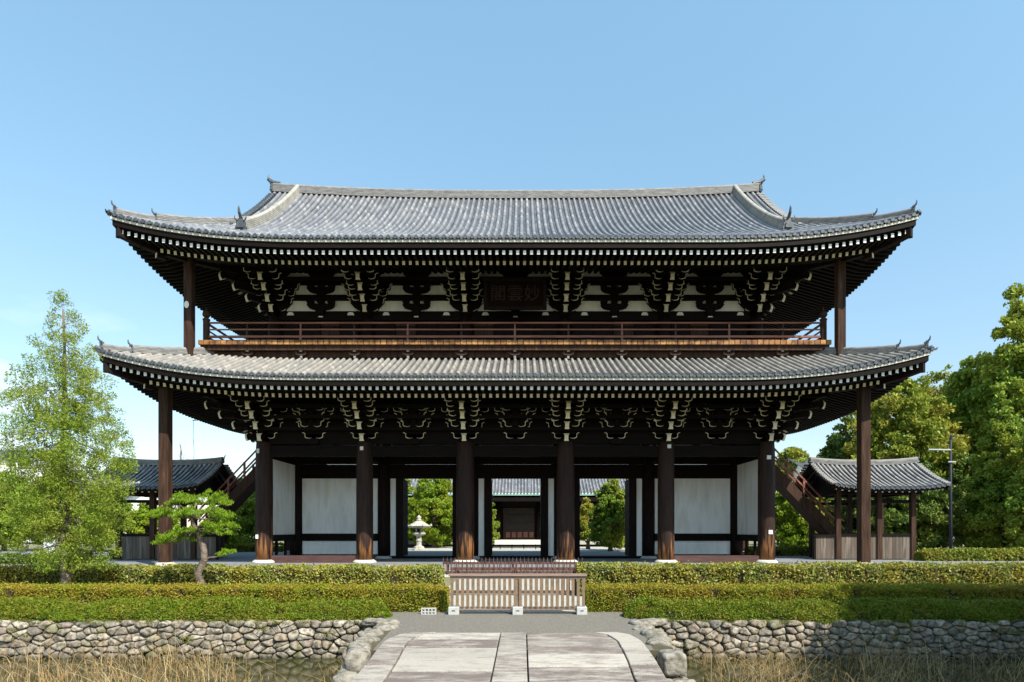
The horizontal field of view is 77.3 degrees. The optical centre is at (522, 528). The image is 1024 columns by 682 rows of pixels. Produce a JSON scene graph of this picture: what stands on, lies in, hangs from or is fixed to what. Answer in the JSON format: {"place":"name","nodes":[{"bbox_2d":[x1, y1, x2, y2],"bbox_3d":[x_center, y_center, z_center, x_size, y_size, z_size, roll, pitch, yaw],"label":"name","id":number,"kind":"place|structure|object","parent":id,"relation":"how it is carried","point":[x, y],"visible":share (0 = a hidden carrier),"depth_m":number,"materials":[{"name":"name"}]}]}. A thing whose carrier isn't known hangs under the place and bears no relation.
{"place":"outdoors","nodes":[
{"label":"outdoors","id":0,"kind":"place"},
{"bbox_2d":[44,537,55,552],"bbox_3d":[-25.115,1.070,34.030,0.600,1.300,0.120,0,0,0],"label":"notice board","id":1,"kind":"object","parent":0,"point":[49,545],"visible":0.12,"depth_m":33.97,"materials":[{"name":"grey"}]},
{"bbox_2d":[87,551,114,558],"bbox_3d":[-23.712,1.480,36.000,1.700,0.480,0.500,0,0,0],"label":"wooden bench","id":2,"kind":"object","parent":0,"point":[107,551],"visible":0.29,"depth_m":35.84,"materials":[{"name":"brown wood"}]},
{"bbox_2d":[0,540,1006,550],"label":"mossy ground","id":3,"kind":"structure","parent":0,"point":[110,549],"depth_m":70.47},
{"bbox_2d":[0,450,57,482],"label":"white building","id":4,"kind":"structure","parent":3,"relation":"on","point":[31,457],"depth_m":101.14,"materials":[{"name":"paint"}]},
{"bbox_2d":[25,487,157,541],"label":"plaster building","id":5,"kind":"structure","parent":3,"relation":"on","point":[137,498],"depth_m":83.59,"materials":[{"name":"paint"}]},
{"bbox_2d":[173,440,193,507],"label":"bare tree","id":6,"kind":"object","parent":3,"relation":"on","point":[180,459],"visible":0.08,"depth_m":74.84,"materials":[{"name":"plant"}]},
{"bbox_2d":[784,458,808,514],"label":"white house","id":7,"kind":"structure","parent":3,"relation":"on","point":[800,465],"depth_m":106.21,"materials":[{"name":"paint"}]},
{"bbox_2d":[0,551,1021,570],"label":"stone terrace","id":8,"kind":"structure","parent":0,"point":[240,558],"depth_m":34.62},
{"bbox_2d":[0,552,94,563],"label":"hedge","id":9,"kind":"object","parent":8,"relation":"on","point":[5,558],"visible":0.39,"depth_m":30.97,"materials":[{"name":"green plant"}]},
{"bbox_2d":[83,455,239,559],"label":"stair pavilion","id":10,"kind":"structure","parent":8,"relation":"on","point":[196,477],"depth_m":35.46,"materials":[{"name":"tile"}]},
{"bbox_2d":[224,517,239,551],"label":"shrub","id":11,"kind":"object","parent":8,"relation":"on","point":[232,539],"visible":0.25,"depth_m":45.81,"materials":[{"name":"green plant"}]},
{"bbox_2d":[231,541,283,551],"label":"hedge","id":12,"kind":"object","parent":8,"relation":"on","point":[246,547],"visible":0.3,"depth_m":47.59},
{"bbox_2d":[92,175,937,565],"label":"temple gate","id":13,"kind":"structure","parent":8,"relation":"on","point":[474,343],"depth_m":32.04,"materials":[{"name":"brown wood"}]},
{"bbox_2d":[188,450,255,533],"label":"wooden staircase","id":14,"kind":"structure","parent":13,"relation":"attached to","point":[241,492],"depth_m":36.47,"materials":[{"name":"brown wood"}]},
{"bbox_2d":[283,324,299,339],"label":"door panel","id":15,"kind":"structure","parent":13,"relation":"in","point":[286,326],"depth_m":33.07,"materials":[{"name":"brown wood"}]},
{"bbox_2d":[302,324,320,339],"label":"door panel","id":16,"kind":"structure","parent":13,"relation":"in","point":[305,326],"depth_m":33.07,"materials":[{"name":"brown wood"}]},
{"bbox_2d":[321,324,339,339],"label":"door panel","id":17,"kind":"structure","parent":13,"relation":"in","point":[323,326],"depth_m":33.07,"materials":[{"name":"brown wood"}]},
{"bbox_2d":[340,324,358,339],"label":"door panel","id":18,"kind":"structure","parent":13,"relation":"in","point":[342,326],"depth_m":33.07,"materials":[{"name":"brown wood"}]},
{"bbox_2d":[375,324,394,339],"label":"door panel","id":19,"kind":"structure","parent":13,"relation":"in","point":[378,326],"depth_m":33.07,"materials":[{"name":"brown wood"}]},
{"bbox_2d":[396,324,415,339],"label":"door panel","id":20,"kind":"structure","parent":13,"relation":"in","point":[398,326],"depth_m":33.07,"materials":[{"name":"brown wood"}]},
{"bbox_2d":[404,480,408,554],"bbox_3d":[-6.950,-0.655,37.975,0.180,4.450,1.350,0,0,0],"label":"door leaf","id":21,"kind":"structure","parent":13,"relation":"in","point":[406,496],"depth_m":37.94,"materials":[{"name":"brown wood"}]},
{"bbox_2d":[417,324,435,340],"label":"door panel","id":22,"kind":"structure","parent":13,"relation":"in","point":[419,326],"depth_m":33.07,"materials":[{"name":"brown wood"}]},
{"bbox_2d":[437,324,456,340],"bbox_3d":[-3.882,-9.840,33.105,1.005,1.720,0.120,0,0,0],"label":"door panel","id":23,"kind":"structure","parent":13,"relation":"in","point":[439,326],"depth_m":33.07,"materials":[{"name":"brown wood"}]},
{"bbox_2d":[474,324,493,341],"bbox_3d":[-1.977,-9.840,33.105,1.005,1.720,0.120,0,0,0],"label":"door panel","id":24,"kind":"structure","parent":13,"relation":"in","point":[476,326],"depth_m":33.07,"materials":[{"name":"brown wood"}]},
{"bbox_2d":[495,324,513,341],"bbox_3d":[-0.913,-9.840,33.105,1.005,1.720,0.120,0,0,0],"label":"door panel","id":25,"kind":"structure","parent":13,"relation":"in","point":[497,326],"depth_m":33.07,"materials":[{"name":"brown wood"}]},
{"bbox_2d":[516,324,534,341],"bbox_3d":[0.152,-9.840,33.105,1.005,1.720,0.120,0,0,0],"label":"door panel","id":26,"kind":"structure","parent":13,"relation":"in","point":[518,326],"depth_m":33.07,"materials":[{"name":"brown wood"}]},
{"bbox_2d":[540,481,540,554],"bbox_3d":[1.150,-0.655,37.975,0.180,4.450,1.350,0,0,0],"label":"door leaf","id":27,"kind":"structure","parent":13,"relation":"in","point":[540,481],"depth_m":38.55,"materials":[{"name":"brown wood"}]},
{"bbox_2d":[536,324,555,341],"bbox_3d":[1.217,-9.840,33.105,1.005,1.720,0.120,0,0,0],"label":"door panel","id":28,"kind":"structure","parent":13,"relation":"in","point":[538,326],"depth_m":33.07,"materials":[{"name":"brown wood"}]},
{"bbox_2d":[573,324,591,341],"bbox_3d":[3.123,-9.840,33.105,1.005,1.720,0.120,0,0,0],"label":"door panel","id":29,"kind":"structure","parent":13,"relation":"in","point":[575,326],"depth_m":33.07,"materials":[{"name":"brown wood"}]},
{"bbox_2d":[593,324,612,340],"bbox_3d":[4.188,-9.840,33.105,1.005,1.720,0.120,0,0,0],"label":"door panel","id":30,"kind":"structure","parent":13,"relation":"in","point":[595,326],"depth_m":33.07,"materials":[{"name":"brown wood"}]},
{"bbox_2d":[614,324,633,340],"bbox_3d":[5.253,-9.840,33.105,1.005,1.720,0.120,0,0,0],"label":"door panel","id":31,"kind":"structure","parent":13,"relation":"in","point":[616,326],"depth_m":33.07,"materials":[{"name":"brown wood"}]},
{"bbox_2d":[624,480,627,554],"bbox_3d":[6.250,-0.655,37.975,0.180,4.450,1.350,0,0,0],"label":"door leaf","id":32,"kind":"structure","parent":13,"relation":"in","point":[626,482],"depth_m":38.06,"materials":[{"name":"brown wood"}]},
{"bbox_2d":[634,324,653,340],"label":"door panel","id":33,"kind":"structure","parent":13,"relation":"in","point":[636,326],"depth_m":33.07,"materials":[{"name":"brown wood"}]},
{"bbox_2d":[671,324,689,339],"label":"door panel","id":34,"kind":"structure","parent":13,"relation":"in","point":[678,326],"depth_m":33.07,"materials":[{"name":"brown wood"}]},
{"bbox_2d":[690,324,707,340],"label":"door panel","id":35,"kind":"structure","parent":13,"relation":"in","point":[692,326],"depth_m":33.07,"materials":[{"name":"brown wood"}]},
{"bbox_2d":[709,324,726,339],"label":"door panel","id":36,"kind":"structure","parent":13,"relation":"in","point":[711,326],"depth_m":33.07,"materials":[{"name":"brown wood"}]},
{"bbox_2d":[730,324,745,339],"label":"door panel","id":37,"kind":"structure","parent":13,"relation":"in","point":[732,326],"depth_m":33.07,"materials":[{"name":"brown wood"}]},
{"bbox_2d":[775,449,844,533],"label":"wooden staircase","id":38,"kind":"structure","parent":13,"relation":"attached to","point":[802,505],"depth_m":36.47,"materials":[{"name":"brown wood"}]},
{"bbox_2d":[743,545,808,555],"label":"hedge","id":39,"kind":"object","parent":8,"relation":"on","point":[784,551],"visible":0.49,"depth_m":40.57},
{"bbox_2d":[793,454,950,559],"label":"stair pavilion","id":40,"kind":"structure","parent":8,"relation":"on","point":[911,477],"depth_m":35.46,"materials":[{"name":"tile"}]},
{"bbox_2d":[928,435,955,548],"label":"lamp pole","id":41,"kind":"object","parent":8,"relation":"on","point":[950,461],"visible":0.93,"depth_m":43.92,"materials":[{"name":"metal"}]},
{"bbox_2d":[913,547,1023,560],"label":"hedge","id":42,"kind":"object","parent":8,"relation":"on","point":[966,554],"visible":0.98,"depth_m":33.97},
{"bbox_2d":[952,382,1023,548],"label":"conifer tree","id":43,"kind":"object","parent":8,"relation":"on","point":[983,516],"visible":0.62,"depth_m":47.39,"materials":[{"name":"green plant"}]},
{"bbox_2d":[997,433,1023,551],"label":"conifer tree","id":44,"kind":"object","parent":8,"relation":"on","point":[1014,522],"visible":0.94,"depth_m":44.17,"materials":[{"name":"green plant"}]},
{"bbox_2d":[0,657,1023,681],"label":"pond water","id":45,"kind":"structure","parent":0,"point":[286,668],"depth_m":13.09,"materials":[{"name":"liquid"}]},
{"bbox_2d":[0,623,342,681],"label":"dry reeds","id":46,"kind":"object","parent":45,"relation":"in","point":[109,678],"visible":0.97,"depth_m":12.34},
{"bbox_2d":[331,669,357,681],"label":"boulder","id":47,"kind":"object","parent":45,"relation":"in","point":[343,675],"visible":0.83,"depth_m":9.57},
{"bbox_2d":[0,0,1023,526],"label":"sky","id":48,"kind":"structure","parent":0,"point":[174,107],"materials":[{"name":"blue"}]},
{"bbox_2d":[373,611,653,649],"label":"gravel path","id":49,"kind":"structure","parent":0,"point":[500,622],"depth_m":14.00,"materials":[{"name":"gravel"}]},
{"bbox_2d":[373,624,398,630],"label":"boulder","id":50,"kind":"object","parent":49,"relation":"on","point":[385,627],"visible":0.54,"depth_m":13.21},
{"bbox_2d":[421,608,436,614],"bbox_3d":[-2.263,2.000,15.500,0.360,0.160,0.100,0,0,0],"label":"vent block","id":51,"kind":"object","parent":49,"relation":"on","point":[428,613],"depth_m":15.45,"materials":[{"name":"white concrete"}]},
{"bbox_2d":[448,574,586,614],"bbox_3d":[-0.109,1.587,15.598,3.357,0.985,0.403,0,0,0],"label":"picket fence","id":52,"kind":"object","parent":49,"relation":"on","point":[517,607],"visible":1,"depth_m":15.54,"materials":[{"name":"brown wood"}]},
{"bbox_2d":[632,624,653,630],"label":"boulder","id":53,"kind":"object","parent":49,"relation":"on","point":[638,627],"visible":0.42,"depth_m":13.16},
{"bbox_2d":[640,628,667,637],"bbox_3d":[2.570,2.121,12.510,0.496,0.300,0.644,0,0,0],"label":"boulder","id":54,"kind":"object","parent":49,"relation":"on","point":[648,633],"visible":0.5,"depth_m":12.33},
{"bbox_2d":[646,636,671,646],"bbox_3d":[2.485,2.126,11.659,0.473,0.313,0.628,0,0,10],"label":"boulder","id":55,"kind":"object","parent":49,"relation":"on","point":[658,641],"visible":0.52,"depth_m":11.45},
{"bbox_2d":[447,579,581,610],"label":"pale path","id":56,"kind":"structure","parent":0,"point":[512,595],"depth_m":19.59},
{"bbox_2d":[450,561,580,594],"bbox_3d":[-0.200,1.540,20.035,4.080,1.080,0.230,0,0,0],"label":"picket fence","id":57,"kind":"object","parent":56,"relation":"on","point":[515,569],"visible":0.56,"depth_m":19.95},
{"bbox_2d":[5,530,1023,620],"bbox_3d":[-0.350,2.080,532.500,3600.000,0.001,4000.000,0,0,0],"label":"ground","id":58,"kind":"structure","parent":0,"point":[446,579],"depth_m":14.50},
{"bbox_2d":[0,453,24,561],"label":"tall conifer","id":59,"kind":"object","parent":58,"relation":"on","point":[1,534],"visible":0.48,"depth_m":19.26,"materials":[{"name":"green plant"}]},
{"bbox_2d":[0,470,43,550],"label":"broadleaf tree","id":60,"kind":"object","parent":58,"relation":"on","point":[7,527],"visible":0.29,"depth_m":51.14,"materials":[{"name":"green plant"}]},
{"bbox_2d":[27,477,79,544],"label":"broadleaf tree","id":61,"kind":"object","parent":58,"relation":"on","point":[52,527],"visible":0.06,"depth_m":56.80,"materials":[{"name":"green plant"}]},
{"bbox_2d":[0,288,139,584],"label":"tall conifer","id":62,"kind":"object","parent":58,"relation":"on","point":[60,454],"visible":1,"depth_m":17.55,"materials":[{"name":"green plant"}]},
{"bbox_2d":[70,495,136,550],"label":"broadleaf tree","id":63,"kind":"object","parent":58,"relation":"on","point":[128,509],"visible":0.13,"depth_m":54.70,"materials":[{"name":"green plant"}]},
{"bbox_2d":[125,503,179,533],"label":"shrub","id":64,"kind":"object","parent":58,"relation":"on","point":[140,517],"visible":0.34,"depth_m":56.72,"materials":[{"name":"green plant"}]},
{"bbox_2d":[145,488,241,588],"bbox_3d":[-9.253,0.484,17.983,2.692,3.306,1.621,0,0,0],"label":"garden pine","id":65,"kind":"object","parent":58,"relation":"on","point":[192,514],"visible":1,"depth_m":17.90,"materials":[{"name":"green plant"}]},
{"bbox_2d":[0,593,393,621],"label":"hedge","id":66,"kind":"object","parent":58,"relation":"on","point":[99,610],"visible":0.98,"depth_m":14.70,"materials":[{"name":"green plant"}]},
{"bbox_2d":[0,562,444,588],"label":"hedge","id":67,"kind":"object","parent":58,"relation":"on","point":[181,573],"visible":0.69,"depth_m":19.68,"materials":[{"name":"green plant"}]},
{"bbox_2d":[0,579,449,611],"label":"hedge","id":68,"kind":"object","parent":58,"relation":"on","point":[412,597],"visible":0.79,"depth_m":15.98,"materials":[{"name":"green plant"}]},
{"bbox_2d":[229,477,254,545],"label":"broadleaf tree","id":69,"kind":"object","parent":58,"relation":"on","point":[245,513],"visible":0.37,"depth_m":51.04,"materials":[{"name":"green plant"}]},
{"bbox_2d":[361,618,384,625],"bbox_3d":[-3.312,2.103,14.387,0.643,0.184,0.365,0,0,0],"label":"boulder","id":70,"kind":"object","parent":58,"relation":"on","point":[367,621],"visible":0.59,"depth_m":14.27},
{"bbox_2d":[405,479,429,544],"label":"broadleaf tree","id":71,"kind":"object","parent":58,"relation":"on","point":[410,488],"visible":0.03,"depth_m":69.77,"materials":[{"name":"green plant"}]},
{"bbox_2d":[408,464,451,547],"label":"broadleaf tree","id":72,"kind":"object","parent":58,"relation":"on","point":[424,503],"visible":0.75,"depth_m":64.70,"materials":[{"name":"green plant"}]},
{"bbox_2d":[492,502,500,544],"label":"broadleaf tree","id":73,"kind":"object","parent":58,"relation":"on","point":[496,524],"visible":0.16,"depth_m":59.63,"materials":[{"name":"green plant"}]},
{"bbox_2d":[444,570,572,576],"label":"stone steps","id":74,"kind":"structure","parent":58,"relation":"on","point":[446,575],"depth_m":27.85,"materials":[{"name":"stone"}]},
{"bbox_2d":[443,557,582,573],"bbox_3d":[-0.404,1.650,27.585,6.024,0.860,0.230,0,0,0],"label":"picket fence","id":75,"kind":"object","parent":58,"relation":"on","point":[501,563],"visible":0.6,"depth_m":27.50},
{"bbox_2d":[580,497,599,548],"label":"broadleaf tree","id":76,"kind":"object","parent":58,"relation":"on","point":[585,506],"visible":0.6,"depth_m":61.49,"materials":[{"name":"green plant"}]},
{"bbox_2d":[587,479,624,550],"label":"broadleaf tree","id":77,"kind":"object","parent":58,"relation":"on","point":[608,511],"visible":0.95,"depth_m":55.30,"materials":[{"name":"green plant"}]},
{"bbox_2d":[648,618,667,625],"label":"boulder","id":78,"kind":"object","parent":58,"relation":"on","point":[661,621],"visible":0.56,"depth_m":14.30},
{"bbox_2d":[775,446,809,507],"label":"broadleaf tree","id":79,"kind":"object","parent":58,"relation":"on","point":[796,453],"visible":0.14,"depth_m":108.51,"materials":[{"name":"green plant"}]},
{"bbox_2d":[573,560,1023,595],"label":"hedge","id":80,"kind":"object","parent":58,"relation":"on","point":[913,572],"visible":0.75,"depth_m":19.68,"materials":[{"name":"green plant"}]},
{"bbox_2d":[775,481,824,549],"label":"broadleaf tree","id":81,"kind":"object","parent":58,"relation":"on","point":[791,526],"visible":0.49,"depth_m":47.96,"materials":[{"name":"green plant"}]},
{"bbox_2d":[585,580,1023,611],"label":"hedge","id":82,"kind":"object","parent":58,"relation":"on","point":[605,597],"visible":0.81,"depth_m":15.99,"materials":[{"name":"green plant"}]},
{"bbox_2d":[621,593,1023,621],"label":"hedge","id":83,"kind":"object","parent":58,"relation":"on","point":[977,610],"visible":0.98,"depth_m":14.70,"materials":[{"name":"green plant"}]},
{"bbox_2d":[821,501,845,529],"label":"broadleaf tree","id":84,"kind":"object","parent":58,"relation":"on","point":[832,514],"visible":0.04,"depth_m":50.89,"materials":[{"name":"green plant"}]},
{"bbox_2d":[816,413,856,513],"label":"broadleaf tree","id":85,"kind":"object","parent":58,"relation":"on","point":[835,442],"visible":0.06,"depth_m":61.54,"materials":[{"name":"green plant"}]},
{"bbox_2d":[838,400,886,446],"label":"broadleaf tree","id":86,"kind":"object","parent":58,"relation":"on","point":[851,415],"visible":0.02,"depth_m":69.25,"materials":[{"name":"green plant"}]},
{"bbox_2d":[824,495,918,533],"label":"broadleaf tree","id":87,"kind":"object","parent":58,"relation":"on","point":[893,517],"visible":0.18,"depth_m":47.98,"materials":[{"name":"green plant"}]},
{"bbox_2d":[840,375,973,485],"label":"broadleaf tree","id":88,"kind":"object","parent":58,"relation":"on","point":[913,414],"visible":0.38,"depth_m":54.90,"materials":[{"name":"green plant"}]},
{"bbox_2d":[873,459,966,550],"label":"broadleaf tree","id":89,"kind":"object","parent":58,"relation":"on","point":[932,507],"visible":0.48,"depth_m":48.12,"materials":[{"name":"green plant"}]},
{"bbox_2d":[920,364,974,547],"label":"broadleaf tree","id":90,"kind":"object","parent":58,"relation":"on","point":[937,377],"visible":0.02,"depth_m":65.37,"materials":[{"name":"green plant"}]},
{"bbox_2d":[938,454,998,547],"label":"broadleaf tree","id":91,"kind":"object","parent":58,"relation":"on","point":[960,477],"visible":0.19,"depth_m":53.06,"materials":[{"name":"green plant"}]},
{"bbox_2d":[934,350,1010,498],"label":"broadleaf tree","id":92,"kind":"object","parent":58,"relation":"on","point":[962,399],"visible":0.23,"depth_m":59.25,"materials":[{"name":"green plant"}]},
{"bbox_2d":[968,282,1023,458],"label":"broadleaf tree","id":93,"kind":"object","parent":58,"relation":"on","point":[1011,377],"visible":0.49,"depth_m":55.56,"materials":[{"name":"green plant"}]},
{"bbox_2d":[250,536,953,550],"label":"courtyard","id":94,"kind":"structure","parent":0,"point":[593,547],"depth_m":63.68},
{"bbox_2d":[408,515,431,549],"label":"stone lantern","id":95,"kind":"object","parent":94,"relation":"on","point":[418,524],"visible":0.96,"depth_m":58.19,"materials":[{"name":"white"}]},
{"bbox_2d":[493,544,539,548],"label":"rail","id":96,"kind":"object","parent":94,"relation":"on","point":[523,547],"visible":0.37,"depth_m":52.97,"materials":[{"name":"brown wood"}]},
{"bbox_2d":[405,464,628,544],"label":"temple hall","id":97,"kind":"structure","parent":94,"relation":"on","point":[517,515],"depth_m":71.84,"materials":[{"name":"grey tile"}]},
{"bbox_2d":[503,508,533,538],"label":"lattice doors","id":98,"kind":"structure","parent":97,"relation":"in","point":[518,523],"depth_m":71.94,"materials":[{"name":"black"}]},
{"bbox_2d":[665,676,695,681],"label":"boulder","id":99,"kind":"object","parent":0,"point":[675,679],"visible":0.79,"depth_m":10.26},
{"bbox_2d":[657,649,686,675],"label":"stone block","id":100,"kind":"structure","parent":99,"relation":"on","point":[671,662],"depth_m":10.28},
{"label":"pond bed","id":101,"kind":"structure","parent":0,"visible":0},
{"bbox_2d":[0,619,373,668],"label":"stone wall","id":102,"kind":"structure","parent":101,"relation":"on","point":[290,639],"depth_m":14.35,"materials":[{"name":"stone"}]},
{"bbox_2d":[357,628,383,636],"bbox_3d":[-2.971,2.134,12.650,0.468,0.301,0.624,0,0,0],"label":"boulder","id":103,"kind":"object","parent":102,"relation":"on","point":[371,632],"visible":0.47,"depth_m":12.45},
{"bbox_2d":[373,618,399,625],"bbox_3d":[-2.966,2.098,14.039,0.602,0.260,0.601,0,0,0],"label":"boulder","id":104,"kind":"object","parent":102,"relation":"on","point":[385,621],"visible":0.48,"depth_m":13.88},
{"bbox_2d":[1,616,1021,651],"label":"weeds","id":105,"kind":"object","parent":102,"relation":"on","point":[824,622],"visible":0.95,"depth_m":14.35,"materials":[{"name":"green plant"}]},
{"bbox_2d":[351,632,668,681],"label":"stone bridge","id":106,"kind":"structure","parent":101,"relation":"on","point":[478,657],"depth_m":9.98,"materials":[{"name":"stone"}]},
{"bbox_2d":[369,630,670,675],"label":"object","id":107,"kind":"object","parent":101,"relation":"on","point":[654,652],"depth_m":11.13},
{"bbox_2d":[344,647,370,672],"bbox_3d":[-2.654,2.166,10.310,0.430,0.505,0.534,0,0,0],"label":"boulder","id":108,"kind":"object","parent":107,"relation":"on","point":[357,659],"visible":0.6,"depth_m":10.09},
{"bbox_2d":[346,641,371,650],"bbox_3d":[-2.823,2.145,11.095,0.427,0.364,0.692,0,0,-27],"label":"boulder","id":109,"kind":"object","parent":107,"relation":"on","point":[353,644],"visible":0.43,"depth_m":10.99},
{"bbox_2d":[355,636,380,642],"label":"boulder","id":110,"kind":"object","parent":107,"relation":"on","point":[369,639],"visible":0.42,"depth_m":11.75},
{"bbox_2d":[655,619,1023,677],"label":"stone wall","id":111,"kind":"structure","parent":101,"relation":"on","point":[841,632],"depth_m":14.35,"materials":[{"name":"stone"}]},
{"bbox_2d":[628,619,656,627],"bbox_3d":[2.623,2.095,14.008,0.620,0.247,0.584,0,0,0],"label":"boulder","id":112,"kind":"object","parent":111,"relation":"on","point":[641,622],"visible":0.53,"depth_m":13.82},
{"bbox_2d":[687,612,1023,681],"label":"dry reeds","id":113,"kind":"object","parent":101,"relation":"on","point":[806,675],"visible":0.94,"depth_m":12.66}
]}

